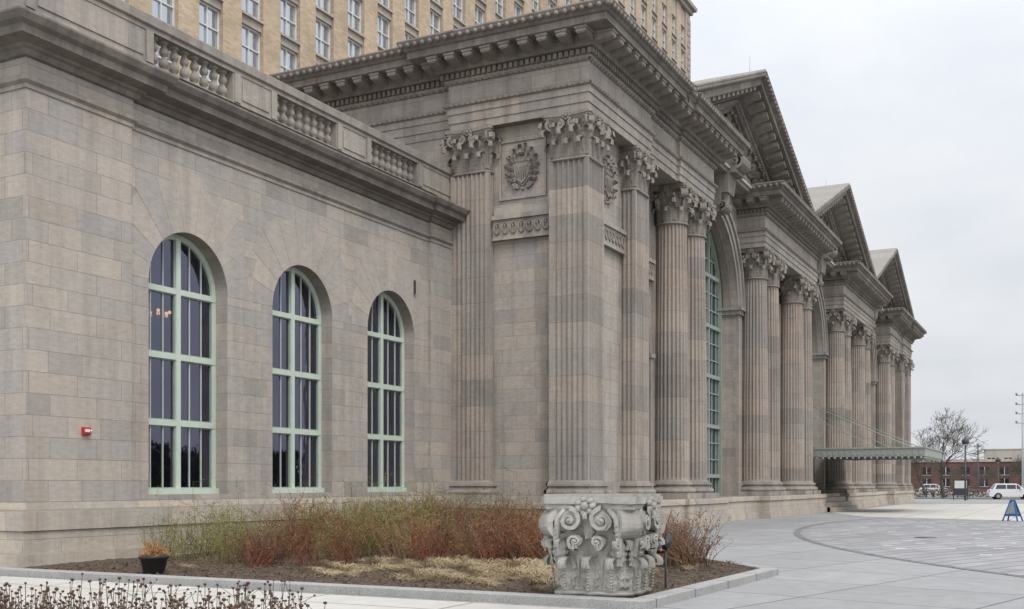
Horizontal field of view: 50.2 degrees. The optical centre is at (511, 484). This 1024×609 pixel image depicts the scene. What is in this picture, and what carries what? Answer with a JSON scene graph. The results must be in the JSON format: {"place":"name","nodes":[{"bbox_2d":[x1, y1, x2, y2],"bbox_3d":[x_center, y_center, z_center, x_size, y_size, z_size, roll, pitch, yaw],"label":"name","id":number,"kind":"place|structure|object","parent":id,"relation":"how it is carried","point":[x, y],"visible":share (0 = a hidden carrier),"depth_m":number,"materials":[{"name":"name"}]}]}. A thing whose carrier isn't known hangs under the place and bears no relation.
{"place":"outdoors","nodes":[
{"label":"outdoors","id":0,"kind":"place"},
{"bbox_2d":[0,573,326,608],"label":"dried flower patch","id":1,"kind":"object","parent":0,"point":[172,600],"visible":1,"depth_m":6.00,"materials":[{"name":"plant"}]},
{"bbox_2d":[0,576,577,608],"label":"light footpath","id":2,"kind":"structure","parent":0,"point":[336,601],"depth_m":15.35,"materials":[{"name":"concrete"}]},
{"bbox_2d":[122,0,697,87],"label":"office tower","id":3,"kind":"structure","parent":0,"point":[268,37],"depth_m":70.23,"materials":[{"name":"brick"}]},
{"bbox_2d":[123,0,682,87],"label":"tower window frames","id":4,"kind":"structure","parent":3,"relation":"in","point":[286,1],"depth_m":70.05,"materials":[{"name":"white paint"}]},
{"bbox_2d":[9,499,1023,608],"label":"plaza paving","id":5,"kind":"structure","parent":0,"point":[811,575],"depth_m":18.46,"materials":[{"name":"concrete"}]},
{"bbox_2d":[13,542,755,597],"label":"planter bed soil","id":6,"kind":"structure","parent":5,"relation":"on","point":[240,574],"depth_m":19.07,"materials":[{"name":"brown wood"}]},
{"bbox_2d":[138,539,169,573],"bbox_3d":[-6.077,1.220,18.547,0.523,0.619,0.532,0,0,27],"label":"flower pot","id":7,"kind":"object","parent":6,"relation":"on","point":[152,562],"visible":0.98,"depth_m":18.41,"materials":[{"name":"black plastic"}]},
{"bbox_2d":[136,465,732,589],"bbox_3d":[-0.321,0.550,24.819,12.624,2.140,16.350,0,0,27],"label":"shrub planting","id":8,"kind":"object","parent":6,"relation":"on","point":[437,526],"visible":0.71,"depth_m":22.00,"materials":[{"name":"brown plant"}]},
{"bbox_2d":[539,493,665,597],"bbox_3d":[1.256,0.879,15.076,1.534,1.497,1.530,0,0,25],"label":"stone column capital","id":9,"kind":"object","parent":6,"relation":"on","point":[602,545],"visible":0.99,"depth_m":14.55,"materials":[{"name":"grey stone"}]},
{"bbox_2d":[657,533,671,588],"bbox_3d":[2.184,1.116,15.898,0.275,0.808,0.292,0,0,11],"label":"landscape spotlight","id":10,"kind":"object","parent":6,"relation":"on","point":[668,540],"visible":0.59,"depth_m":15.81,"materials":[{"name":"black metal"}]},
{"bbox_2d":[0,555,778,608],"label":"granite curb","id":11,"kind":"structure","parent":5,"relation":"on","point":[671,596],"depth_m":15.95,"materials":[{"name":"grey stone"}]},
{"bbox_2d":[800,518,1023,574],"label":"circular paver court","id":12,"kind":"object","parent":5,"relation":"on","point":[872,536],"visible":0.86,"depth_m":31.81,"materials":[{"name":"grey stone"}]},
{"bbox_2d":[793,518,1023,576],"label":"paver court border","id":13,"kind":"object","parent":12,"relation":"on","point":[796,532],"visible":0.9,"depth_m":25.29,"materials":[{"name":"grey stone"}]},
{"bbox_2d":[882,528,1015,554],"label":"paver inlays","id":14,"kind":"object","parent":12,"relation":"on","point":[954,548],"visible":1,"depth_m":28.61,"materials":[{"name":"grey stone"}]},
{"bbox_2d":[1002,500,1022,521],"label":"sandwich board sign","id":15,"kind":"object","parent":12,"relation":"on","point":[1012,509],"visible":0.99,"depth_m":47.64,"materials":[{"name":"blue paint"}]},
{"bbox_2d":[953,479,967,499],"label":"notice board","id":16,"kind":"object","parent":5,"relation":"on","point":[958,487],"visible":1,"depth_m":116.02,"materials":[{"name":"metal"}]},
{"bbox_2d":[962,437,968,499],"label":"street lamp","id":17,"kind":"object","parent":5,"relation":"on","point":[965,441],"visible":1,"depth_m":109.92,"materials":[{"name":"metal"}]},
{"bbox_2d":[690,0,1023,459],"label":"sky","id":18,"kind":"structure","parent":0,"point":[917,106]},
{"bbox_2d":[834,504,1023,520],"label":"entrance apron","id":19,"kind":"object","parent":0,"point":[968,511],"visible":1,"depth_m":64.47,"materials":[{"name":"concrete"}]},
{"bbox_2d":[914,492,1019,499],"bbox_3d":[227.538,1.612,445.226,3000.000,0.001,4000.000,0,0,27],"label":"ground","id":20,"kind":"structure","parent":0,"point":[936,496],"depth_m":146.88,"materials":[{"name":"grey concrete"}]},
{"bbox_2d":[0,0,942,567],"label":"train station","id":21,"kind":"object","parent":20,"relation":"on","point":[594,246],"visible":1,"depth_m":33.49,"materials":[{"name":"stone"}]},
{"bbox_2d":[81,427,91,434],"bbox_3d":[-8.607,-1.080,22.154,0.109,0.160,0.200,0,0,27],"label":"fire alarm strobe","id":22,"kind":"object","parent":21,"relation":"attached to","point":[86,430],"visible":1,"depth_m":22.10,"materials":[{"name":"red plastic"}]},
{"bbox_2d":[149,234,406,493],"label":"wing window frames","id":23,"kind":"structure","parent":21,"relation":"in","point":[175,291],"depth_m":28.45,"materials":[{"name":"green paint"}]},
{"bbox_2d":[705,227,721,495],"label":"hall windows","id":24,"kind":"structure","parent":21,"relation":"in","point":[713,289],"depth_m":52.17,"materials":[{"name":"green glass"}]},
{"bbox_2d":[911,442,935,494],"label":"bare tree","id":25,"kind":"object","parent":20,"relation":"on","point":[919,477],"visible":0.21,"depth_m":164.76,"materials":[{"name":"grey plant"}]},
{"bbox_2d":[919,484,945,491],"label":"parked car","id":26,"kind":"object","parent":20,"relation":"on","point":[930,485],"visible":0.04,"depth_m":189.30,"materials":[{"name":"white paint"}]},
{"bbox_2d":[911,407,987,497],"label":"bare tree","id":27,"kind":"object","parent":20,"relation":"on","point":[947,438],"visible":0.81,"depth_m":131.60,"materials":[{"name":"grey plant"}]},
{"bbox_2d":[914,488,988,496],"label":"hedge","id":28,"kind":"object","parent":20,"relation":"on","point":[934,492],"visible":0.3,"depth_m":139.98,"materials":[{"name":"plant"}]},
{"bbox_2d":[944,462,968,483],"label":"bare tree","id":29,"kind":"object","parent":20,"relation":"on","point":[960,474],"visible":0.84,"depth_m":184.62,"materials":[{"name":"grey plant"}]},
{"bbox_2d":[914,487,1005,497],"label":"metal fence","id":30,"kind":"object","parent":20,"relation":"on","point":[949,487],"visible":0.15,"depth_m":135.41,"materials":[{"name":"black metal"}]},
{"bbox_2d":[911,460,1021,491],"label":"brick warehouse","id":31,"kind":"structure","parent":20,"relation":"on","point":[931,478],"depth_m":242.40,"materials":[{"name":"brick"}]},
{"bbox_2d":[916,459,1020,460],"bbox_3d":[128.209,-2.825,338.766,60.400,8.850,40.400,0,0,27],"label":"coping","id":32,"kind":"object","parent":31,"relation":"attached to","point":[976,459],"depth_m":312.87,"materials":[{"name":"stone"}]},
{"bbox_2d":[977,443,981,494],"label":"utility pole","id":33,"kind":"object","parent":20,"relation":"on","point":[978,468],"visible":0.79,"depth_m":169.95,"materials":[{"name":"wood"}]},
{"bbox_2d":[969,466,995,491],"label":"bare tree","id":34,"kind":"object","parent":20,"relation":"on","point":[981,477],"visible":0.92,"depth_m":199.71,"materials":[{"name":"grey plant"}]},
{"bbox_2d":[972,465,996,486],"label":"bare tree","id":35,"kind":"object","parent":20,"relation":"on","point":[991,469],"visible":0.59,"depth_m":234.94,"materials":[{"name":"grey plant"}]},
{"bbox_2d":[995,457,1000,483],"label":"street lamp","id":36,"kind":"object","parent":20,"relation":"on","point":[997,459],"visible":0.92,"depth_m":149.93,"materials":[{"name":"metal"}]},
{"bbox_2d":[983,448,1021,458],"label":"grey depot","id":37,"kind":"structure","parent":20,"relation":"on","point":[1001,453],"depth_m":420.08,"materials":[{"name":"concrete"}]},
{"bbox_2d":[988,462,1021,485],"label":"bare tree","id":38,"kind":"object","parent":20,"relation":"on","point":[1010,472],"visible":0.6,"depth_m":208.78,"materials":[{"name":"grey plant"}]},
{"bbox_2d":[1005,455,1021,480],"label":"bare tree","id":39,"kind":"object","parent":20,"relation":"on","point":[1017,468],"visible":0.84,"depth_m":189.52,"materials":[{"name":"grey plant"}]},
{"bbox_2d":[915,498,1023,499],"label":"road","id":40,"kind":"structure","parent":0,"point":[975,498],"depth_m":125.27,"materials":[{"name":"grey asphalt"}]},
{"bbox_2d":[986,484,1023,498],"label":"parked car","id":41,"kind":"object","parent":40,"relation":"on","point":[996,491],"visible":0.97,"depth_m":117.32,"materials":[{"name":"white paint"}]},
{"bbox_2d":[1015,393,1023,498],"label":"utility pole","id":42,"kind":"object","parent":40,"relation":"on","point":[1016,421],"visible":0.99,"depth_m":117.93,"materials":[{"name":"metal"}]}
]}

